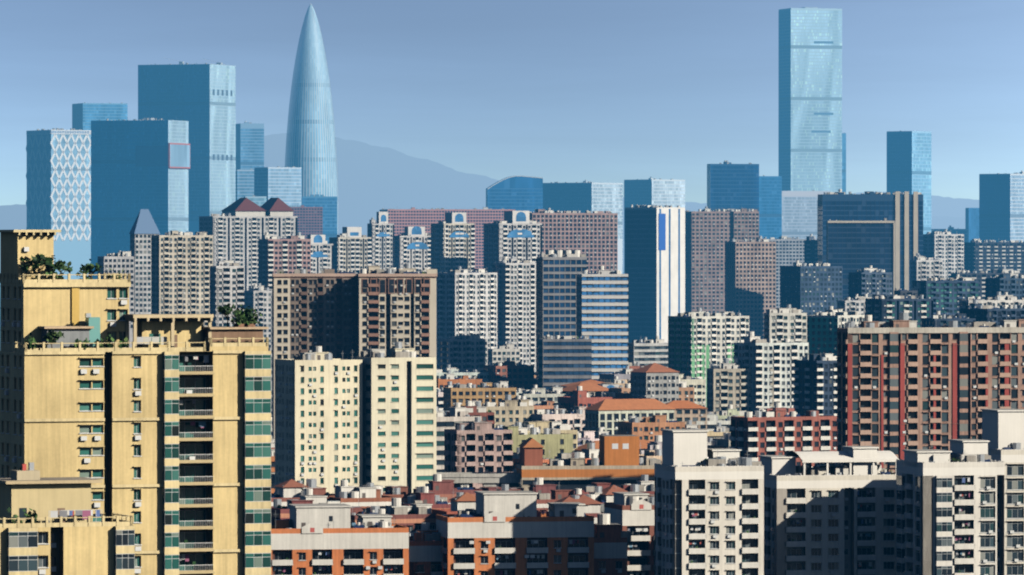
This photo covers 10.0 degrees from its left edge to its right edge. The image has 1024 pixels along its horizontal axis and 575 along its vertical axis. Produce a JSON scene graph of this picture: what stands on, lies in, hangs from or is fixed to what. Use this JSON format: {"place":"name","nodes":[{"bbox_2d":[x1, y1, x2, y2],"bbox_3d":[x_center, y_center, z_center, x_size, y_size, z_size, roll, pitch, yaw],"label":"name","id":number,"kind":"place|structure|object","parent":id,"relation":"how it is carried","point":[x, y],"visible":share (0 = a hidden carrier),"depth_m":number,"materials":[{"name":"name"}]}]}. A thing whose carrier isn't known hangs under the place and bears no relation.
{"place":"outdoors","nodes":[
{"label":"outdoors","id":0,"kind":"place"},
{"bbox_2d":[26,128,90,278],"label":"office tower","id":1,"kind":"structure","parent":0,"point":[58,175],"depth_m":6915.68,"materials":[{"name":"blue glass"}]},
{"bbox_2d":[0,462,134,574],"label":"apartment building","id":2,"kind":"structure","parent":0,"point":[48,526],"depth_m":739.79,"materials":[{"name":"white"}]},
{"bbox_2d":[72,101,127,129],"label":"blue tower","id":3,"kind":"structure","parent":0,"point":[84,114],"depth_m":7709.53,"materials":[{"name":"blue glass"}]},
{"bbox_2d":[0,230,270,574],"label":"yellow tower","id":4,"kind":"structure","parent":0,"point":[161,428],"depth_m":792.32,"materials":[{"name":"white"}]},
{"bbox_2d":[91,118,189,278],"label":"blue tower","id":5,"kind":"structure","parent":0,"point":[137,166],"depth_m":6518.44,"materials":[{"name":"blue glass"}]},
{"bbox_2d":[129,209,159,320],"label":"tower","id":6,"kind":"structure","parent":0,"point":[144,228],"depth_m":3302.17,"materials":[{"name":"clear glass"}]},
{"bbox_2d":[138,58,235,234],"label":"blue tower","id":7,"kind":"structure","parent":0,"point":[200,99],"depth_m":7215.27,"materials":[{"name":"blue glass"}]},
{"bbox_2d":[236,121,263,169],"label":"office tower","id":8,"kind":"structure","parent":0,"point":[249,145],"depth_m":7603.43,"materials":[{"name":"blue glass"}]},
{"bbox_2d":[289,205,322,238],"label":"brown slab","id":9,"kind":"structure","parent":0,"point":[309,220],"depth_m":6205.78,"materials":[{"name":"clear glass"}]},
{"bbox_2d":[285,4,337,234],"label":"spire tower","id":10,"kind":"structure","parent":0,"point":[312,137],"depth_m":7326.40,"materials":[{"name":"blue glass"}]},
{"bbox_2d":[271,504,408,574],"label":"brick block","id":11,"kind":"structure","parent":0,"point":[317,539],"depth_m":1204.09,"materials":[{"name":"orange"}]},
{"bbox_2d":[271,263,436,438],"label":"brown tower","id":12,"kind":"structure","parent":0,"point":[331,311],"depth_m":2125.19,"materials":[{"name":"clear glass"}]},
{"bbox_2d":[380,206,514,268],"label":"pink slab","id":13,"kind":"structure","parent":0,"point":[400,219],"depth_m":5708.04,"materials":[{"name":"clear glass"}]},
{"bbox_2d":[0,133,964,264],"bbox_3d":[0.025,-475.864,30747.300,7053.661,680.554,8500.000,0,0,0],"label":"mountain","id":14,"kind":"structure","parent":0,"point":[373,181],"depth_m":29140.37,"materials":[{"name":"blue"}]},
{"bbox_2d":[0,0,1023,205],"label":"sky","id":15,"kind":"structure","parent":0,"point":[560,91],"materials":[{"name":"blue"}]},
{"bbox_2d":[486,175,542,211],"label":"office building","id":16,"kind":"structure","parent":0,"point":[520,193],"depth_m":6704.27,"materials":[{"name":"blue glass"}]},
{"bbox_2d":[436,491,593,574],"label":"brick block","id":17,"kind":"structure","parent":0,"point":[505,533],"depth_m":1214.23,"materials":[{"name":"orange"}]},
{"bbox_2d":[543,180,622,273],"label":"glass block","id":18,"kind":"structure","parent":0,"point":[583,196],"depth_m":6823.36,"materials":[{"name":"blue glass"}]},
{"bbox_2d":[516,435,661,490],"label":"orange block","id":19,"kind":"structure","parent":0,"point":[618,462],"depth_m":1603.27,"materials":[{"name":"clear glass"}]},
{"bbox_2d":[594,514,630,574],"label":"apartment building","id":20,"kind":"structure","parent":0,"point":[611,540],"depth_m":1221.30,"materials":[{"name":"white concrete"}]},
{"bbox_2d":[604,492,653,574],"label":"apartment building","id":21,"kind":"structure","parent":0,"point":[633,512],"depth_m":1231.99,"materials":[{"name":"white concrete"}]},
{"bbox_2d":[624,177,684,273],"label":"glass block","id":22,"kind":"structure","parent":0,"point":[658,192],"depth_m":7018.86,"materials":[{"name":"blue glass"}]},
{"bbox_2d":[654,429,763,574],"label":"white block","id":23,"kind":"structure","parent":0,"point":[708,511],"depth_m":1193.57,"materials":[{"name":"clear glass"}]},
{"bbox_2d":[707,160,758,210],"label":"office building","id":24,"kind":"structure","parent":0,"point":[730,185],"depth_m":6004.88,"materials":[{"name":"blue glass"}]},
{"bbox_2d":[778,7,841,191],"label":"skyscraper","id":25,"kind":"structure","parent":0,"point":[810,109],"depth_m":7609.26,"materials":[{"name":"blue glass"}]},
{"bbox_2d":[758,446,897,574],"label":"white block","id":26,"kind":"structure","parent":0,"point":[828,519],"depth_m":1219.55,"materials":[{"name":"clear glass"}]},
{"bbox_2d":[807,306,863,355],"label":"apartment building","id":27,"kind":"structure","parent":0,"point":[822,327],"depth_m":2765.58,"materials":[{"name":"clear glass"}]},
{"bbox_2d":[826,218,894,299],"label":"dark slab","id":28,"kind":"structure","parent":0,"point":[852,246],"depth_m":3953.79,"materials":[{"name":"blue glass"}]},
{"bbox_2d":[817,189,922,289],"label":"dark slab","id":29,"kind":"structure","parent":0,"point":[903,211],"depth_m":4108.22,"materials":[{"name":"blue"}]},
{"bbox_2d":[887,129,930,233],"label":"skyscraper","id":30,"kind":"structure","parent":0,"point":[909,161],"depth_m":7013.54,"materials":[{"name":"blue glass"}]},
{"bbox_2d":[852,192,978,217],"bbox_3d":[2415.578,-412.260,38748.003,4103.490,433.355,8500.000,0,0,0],"label":"mountain","id":31,"kind":"structure","parent":0,"point":[947,206],"depth_m":37484.46,"materials":[{"name":"blue"}]},
{"bbox_2d":[836,313,1023,471],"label":"red brown block","id":32,"kind":"structure","parent":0,"point":[904,382],"depth_m":1555.11,"materials":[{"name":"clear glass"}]},
{"bbox_2d":[896,439,1003,574],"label":"white block","id":33,"kind":"structure","parent":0,"point":[950,512],"depth_m":1198.76,"materials":[{"name":"white"}]},
{"bbox_2d":[979,171,1023,241],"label":"edge tower","id":34,"kind":"structure","parent":0,"point":[1001,206],"depth_m":6511.90,"materials":[{"name":"blue glass"}]},
{"bbox_2d":[980,409,1023,574],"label":"white block","id":35,"kind":"structure","parent":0,"point":[1003,431],"depth_m":1231.68,"materials":[{"name":"white"}]},
{"label":"ground","id":36,"kind":"structure","parent":0,"visible":0},
{"bbox_2d":[97,251,133,347],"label":"apartment building","id":37,"kind":"structure","parent":36,"relation":"on","point":[120,261],"depth_m":3204.81,"materials":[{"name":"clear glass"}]},
{"bbox_2d":[151,231,212,326],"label":"apartment building","id":38,"kind":"structure","parent":36,"relation":"on","point":[181,263],"depth_m":3105.49,"materials":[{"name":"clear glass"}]},
{"bbox_2d":[209,258,243,326],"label":"apartment building","id":39,"kind":"structure","parent":36,"relation":"on","point":[226,285],"depth_m":2903.26,"materials":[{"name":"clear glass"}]},
{"bbox_2d":[199,198,296,289],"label":"apartment building","id":40,"kind":"structure","parent":36,"relation":"on","point":[238,228],"depth_m":3908.32,"materials":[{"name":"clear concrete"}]},
{"bbox_2d":[244,283,271,346],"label":"apartment building","id":41,"kind":"structure","parent":36,"relation":"on","point":[258,298],"depth_m":3403.23,"materials":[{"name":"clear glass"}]},
{"bbox_2d":[254,166,300,206],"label":"office building","id":42,"kind":"structure","parent":36,"relation":"on","point":[283,184],"depth_m":6913.18,"materials":[{"name":"blue glass"}]},
{"bbox_2d":[258,232,310,289],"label":"apartment building","id":43,"kind":"structure","parent":36,"relation":"on","point":[289,254],"depth_m":3505.99,"materials":[{"name":"white concrete"}]},
{"bbox_2d":[271,479,330,506],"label":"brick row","id":44,"kind":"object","parent":36,"relation":"on","point":[289,489],"visible":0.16,"depth_m":1406.86,"materials":[{"name":"white"}]},
{"bbox_2d":[271,489,339,524],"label":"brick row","id":45,"kind":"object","parent":36,"relation":"on","point":[308,497],"visible":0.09,"depth_m":1335.12,"materials":[{"name":"white"}]},
{"bbox_2d":[275,346,362,493],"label":"apartment building","id":46,"kind":"structure","parent":36,"relation":"on","point":[318,414],"depth_m":1564.44,"materials":[{"name":"beige concrete"}]},
{"bbox_2d":[301,194,336,243],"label":"skyscraper","id":47,"kind":"structure","parent":36,"relation":"on","point":[328,204],"depth_m":7103.87,"materials":[{"name":"blue glass"}]},
{"bbox_2d":[307,235,332,272],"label":"white tower","id":48,"kind":"structure","parent":36,"relation":"on","point":[321,253],"depth_m":3904.74,"materials":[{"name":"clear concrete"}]},
{"bbox_2d":[329,227,371,272],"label":"white tower","id":49,"kind":"structure","parent":36,"relation":"on","point":[352,246],"depth_m":3955.04,"materials":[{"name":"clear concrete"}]},
{"bbox_2d":[329,480,398,512],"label":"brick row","id":50,"kind":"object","parent":36,"relation":"on","point":[369,494],"visible":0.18,"depth_m":1404.59,"materials":[{"name":"white"}]},
{"bbox_2d":[367,212,393,269],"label":"white tower","id":51,"kind":"structure","parent":36,"relation":"on","point":[380,232],"depth_m":4003.29,"materials":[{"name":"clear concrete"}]},
{"bbox_2d":[350,498,435,537],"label":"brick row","id":52,"kind":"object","parent":36,"relation":"on","point":[412,517],"visible":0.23,"depth_m":1336.96,"materials":[{"name":"orange"}]},
{"bbox_2d":[351,342,435,492],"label":"apartment building","id":53,"kind":"structure","parent":36,"relation":"on","point":[399,416],"depth_m":1568.93,"materials":[{"name":"beige concrete"}]},
{"bbox_2d":[271,472,519,487],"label":"building","id":54,"kind":"structure","parent":36,"relation":"on","point":[493,479],"depth_m":1603.80,"materials":[{"name":"grey concrete"}]},
{"bbox_2d":[393,226,430,273],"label":"white tower","id":55,"kind":"structure","parent":36,"relation":"on","point":[412,245],"depth_m":3905.11,"materials":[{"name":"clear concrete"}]},
{"bbox_2d":[401,486,450,508],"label":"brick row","id":56,"kind":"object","parent":36,"relation":"on","point":[422,494],"visible":0.13,"depth_m":1403.73,"materials":[{"name":"red"}]},
{"bbox_2d":[409,523,442,574],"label":"building","id":57,"kind":"structure","parent":36,"relation":"on","point":[425,553],"depth_m":1216.23,"materials":[{"name":"white concrete"}]},
{"bbox_2d":[413,474,484,501],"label":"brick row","id":58,"kind":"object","parent":36,"relation":"on","point":[437,485],"visible":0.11,"depth_m":1472.58,"materials":[{"name":"red brick"}]},
{"bbox_2d":[430,212,474,272],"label":"white tower","id":59,"kind":"structure","parent":36,"relation":"on","point":[452,242],"depth_m":3755.36,"materials":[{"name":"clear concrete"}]},
{"bbox_2d":[432,492,475,513],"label":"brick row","id":60,"kind":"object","parent":36,"relation":"on","point":[462,500],"visible":0.06,"depth_m":1334.06,"materials":[{"name":"white"}]},
{"bbox_2d":[436,402,481,471],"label":"building","id":61,"kind":"structure","parent":36,"relation":"on","point":[458,414],"depth_m":1837.23,"materials":[{"name":"white concrete"}]},
{"bbox_2d":[439,334,487,371],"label":"apartment building","id":62,"kind":"structure","parent":36,"relation":"on","point":[462,353],"depth_m":3006.16,"materials":[{"name":"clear glass"}]},
{"bbox_2d":[436,266,496,368],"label":"white tower","id":63,"kind":"structure","parent":36,"relation":"on","point":[466,302],"depth_m":3309.48,"materials":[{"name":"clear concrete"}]},
{"bbox_2d":[444,417,512,488],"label":"apartment building","id":64,"kind":"structure","parent":36,"relation":"on","point":[477,445],"depth_m":1660.41,"materials":[{"name":"pink concrete"}]},
{"bbox_2d":[443,381,515,411],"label":"building","id":65,"kind":"structure","parent":36,"relation":"on","point":[484,392],"depth_m":2480.00,"materials":[{"name":"beige concrete"}]},
{"bbox_2d":[460,395,533,427],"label":"building","id":66,"kind":"structure","parent":36,"relation":"on","point":[507,411],"depth_m":2308.46,"materials":[{"name":"beige concrete"}]},
{"bbox_2d":[488,340,519,364],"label":"apartment building","id":67,"kind":"structure","parent":36,"relation":"on","point":[502,353],"depth_m":3102.91,"materials":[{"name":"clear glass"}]},
{"bbox_2d":[483,358,533,389],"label":"lowrise","id":68,"kind":"structure","parent":36,"relation":"on","point":[520,375],"depth_m":2903.43,"materials":[{"name":"pink concrete"}]},
{"bbox_2d":[483,211,541,272],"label":"white tower","id":69,"kind":"structure","parent":36,"relation":"on","point":[517,235],"depth_m":3706.81,"materials":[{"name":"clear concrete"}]},
{"bbox_2d":[492,256,535,371],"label":"white tower","id":70,"kind":"structure","parent":36,"relation":"on","point":[516,302],"depth_m":3354.92,"materials":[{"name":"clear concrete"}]},
{"bbox_2d":[496,484,574,510],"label":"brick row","id":71,"kind":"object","parent":36,"relation":"on","point":[543,499],"visible":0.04,"depth_m":1407.94,"materials":[{"name":"red brick"}]},
{"bbox_2d":[502,422,572,458],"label":"olive block","id":72,"kind":"structure","parent":36,"relation":"on","point":[555,441],"depth_m":1760.34,"materials":[{"name":"yellow concrete"}]},
{"bbox_2d":[512,443,598,471],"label":"building","id":73,"kind":"structure","parent":36,"relation":"on","point":[590,451],"depth_m":1749.67,"materials":[{"name":"white concrete"}]},
{"bbox_2d":[532,405,586,432],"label":"building","id":74,"kind":"structure","parent":36,"relation":"on","point":[575,418],"depth_m":2309.76,"materials":[{"name":"white concrete"}]},
{"bbox_2d":[536,250,586,378],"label":"high-rise building","id":75,"kind":"structure","parent":36,"relation":"on","point":[557,271],"depth_m":2951.50,"materials":[{"name":"grey"}]},
{"bbox_2d":[538,335,591,390],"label":"office building","id":76,"kind":"structure","parent":36,"relation":"on","point":[562,360],"depth_m":2861.87,"materials":[{"name":"blue glass"}]},
{"bbox_2d":[529,208,617,272],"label":"building","id":77,"kind":"structure","parent":36,"relation":"on","point":[593,236],"depth_m":4117.40,"materials":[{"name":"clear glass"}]},
{"bbox_2d":[558,386,631,411],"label":"building","id":78,"kind":"structure","parent":36,"relation":"on","point":[579,397],"depth_m":2408.72,"materials":[{"name":"pink concrete"}]},
{"bbox_2d":[576,266,628,380],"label":"office building","id":79,"kind":"structure","parent":36,"relation":"on","point":[602,298],"depth_m":2881.76,"materials":[{"name":"white glass"}]},
{"bbox_2d":[571,484,648,502],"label":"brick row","id":80,"kind":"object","parent":36,"relation":"on","point":[599,494],"visible":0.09,"depth_m":1407.30,"materials":[{"name":"white"}]},
{"bbox_2d":[583,399,674,434],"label":"building","id":81,"kind":"structure","parent":36,"relation":"on","point":[607,414],"depth_m":2199.28,"materials":[{"name":"beige concrete"}]},
{"bbox_2d":[628,336,667,366],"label":"apartment building","id":82,"kind":"structure","parent":36,"relation":"on","point":[645,352],"depth_m":3005.06,"materials":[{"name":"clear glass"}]},
{"bbox_2d":[618,411,684,440],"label":"building","id":83,"kind":"structure","parent":36,"relation":"on","point":[648,428],"depth_m":2006.36,"materials":[{"name":"orange concrete"}]},
{"bbox_2d":[630,363,678,403],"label":"building","id":84,"kind":"structure","parent":36,"relation":"on","point":[658,382],"depth_m":2407.32,"materials":[{"name":"grey concrete"}]},
{"bbox_2d":[625,203,684,342],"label":"high-rise building","id":85,"kind":"structure","parent":36,"relation":"on","point":[655,253],"depth_m":4310.27,"materials":[{"name":"grey"}]},
{"bbox_2d":[665,400,706,429],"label":"orange roof house","id":86,"kind":"structure","parent":36,"relation":"on","point":[685,410],"depth_m":2302.60,"materials":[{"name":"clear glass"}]},
{"bbox_2d":[668,308,748,407],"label":"apartment building","id":87,"kind":"structure","parent":36,"relation":"on","point":[700,341],"depth_m":2908.84,"materials":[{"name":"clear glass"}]},
{"bbox_2d":[685,206,747,313],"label":"high-rise building","id":88,"kind":"structure","parent":36,"relation":"on","point":[707,233],"depth_m":4504.15,"materials":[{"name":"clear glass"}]},
{"bbox_2d":[706,358,773,413],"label":"apartment building","id":89,"kind":"structure","parent":36,"relation":"on","point":[728,383],"depth_m":2502.51,"materials":[{"name":"beige concrete"}]},
{"bbox_2d":[730,209,758,241],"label":"high-rise building","id":90,"kind":"structure","parent":36,"relation":"on","point":[744,223],"depth_m":4452.75,"materials":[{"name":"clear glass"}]},
{"bbox_2d":[725,236,775,338],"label":"building","id":91,"kind":"structure","parent":36,"relation":"on","point":[750,278],"depth_m":4007.44,"materials":[{"name":"brown concrete"}]},
{"bbox_2d":[759,175,781,238],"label":"skyscraper","id":92,"kind":"structure","parent":36,"relation":"on","point":[770,206],"depth_m":7002.43,"materials":[{"name":"blue glass"}]},
{"bbox_2d":[733,332,808,411],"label":"apartment building","id":93,"kind":"structure","parent":36,"relation":"on","point":[762,357],"depth_m":2507.22,"materials":[{"name":"white concrete"}]},
{"bbox_2d":[729,410,836,466],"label":"apartment building","id":94,"kind":"structure","parent":36,"relation":"on","point":[773,432],"depth_m":1745.08,"materials":[{"name":"red concrete"}]},
{"bbox_2d":[764,304,806,341],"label":"apartment building","id":95,"kind":"structure","parent":36,"relation":"on","point":[789,322],"depth_m":2703.39,"materials":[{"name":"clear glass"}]},
{"bbox_2d":[764,234,816,307],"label":"grey tower","id":96,"kind":"structure","parent":36,"relation":"on","point":[789,251],"depth_m":5004.95,"materials":[{"name":"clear glass"}]},
{"bbox_2d":[782,190,830,238],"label":"office building","id":97,"kind":"structure","parent":36,"relation":"on","point":[799,214],"depth_m":7303.56,"materials":[{"name":"blue glass"}]},
{"bbox_2d":[780,260,842,314],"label":"building","id":98,"kind":"structure","parent":36,"relation":"on","point":[809,289],"depth_m":3608.85,"materials":[{"name":"blue glass"}]},
{"bbox_2d":[793,353,836,415],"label":"apartment building","id":99,"kind":"structure","parent":36,"relation":"on","point":[815,377],"depth_m":2304.47,"materials":[{"name":"white concrete"}]},
{"bbox_2d":[848,266,891,299],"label":"apartment building","id":100,"kind":"structure","parent":36,"relation":"on","point":[870,280],"depth_m":3506.34,"materials":[{"name":"grey concrete"}]},
{"bbox_2d":[865,292,932,326],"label":"apartment building","id":101,"kind":"structure","parent":36,"relation":"on","point":[880,307],"depth_m":3006.46,"materials":[{"name":"grey concrete"}]},
{"bbox_2d":[910,253,942,289],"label":"white tower","id":102,"kind":"structure","parent":36,"relation":"on","point":[922,268],"depth_m":3803.59,"materials":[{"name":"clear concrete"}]},
{"bbox_2d":[923,229,963,279],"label":"white tower","id":103,"kind":"structure","parent":36,"relation":"on","point":[946,247],"depth_m":4407.15,"materials":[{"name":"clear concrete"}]},
{"bbox_2d":[912,274,978,316],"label":"apartment building","id":104,"kind":"structure","parent":36,"relation":"on","point":[943,293],"depth_m":3306.29,"materials":[{"name":"green concrete"}]},
{"bbox_2d":[921,311,975,326],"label":"apartment building","id":105,"kind":"structure","parent":36,"relation":"on","point":[937,319],"depth_m":2805.38,"materials":[{"name":"grey concrete"}]},
{"bbox_2d":[951,266,1023,299],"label":"apartment building","id":106,"kind":"structure","parent":36,"relation":"on","point":[981,276],"depth_m":4005.36,"materials":[{"name":"grey concrete"}]},
{"bbox_2d":[959,292,1023,313],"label":"apartment building","id":107,"kind":"structure","parent":36,"relation":"on","point":[998,300],"depth_m":3007.99,"materials":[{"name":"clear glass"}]},
{"bbox_2d":[960,300,1023,325],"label":"apartment building","id":108,"kind":"structure","parent":36,"relation":"on","point":[981,312],"depth_m":2908.64,"materials":[{"name":"grey concrete"}]},
{"bbox_2d":[964,238,1023,272],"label":"apartment building","id":109,"kind":"structure","parent":36,"relation":"on","point":[988,256],"depth_m":4609.58,"materials":[{"name":"grey glass"}]},
{"bbox_2d":[985,270,1023,299],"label":"apartment building","id":110,"kind":"structure","parent":36,"relation":"on","point":[1011,283],"depth_m":3404.62,"materials":[{"name":"grey concrete"}]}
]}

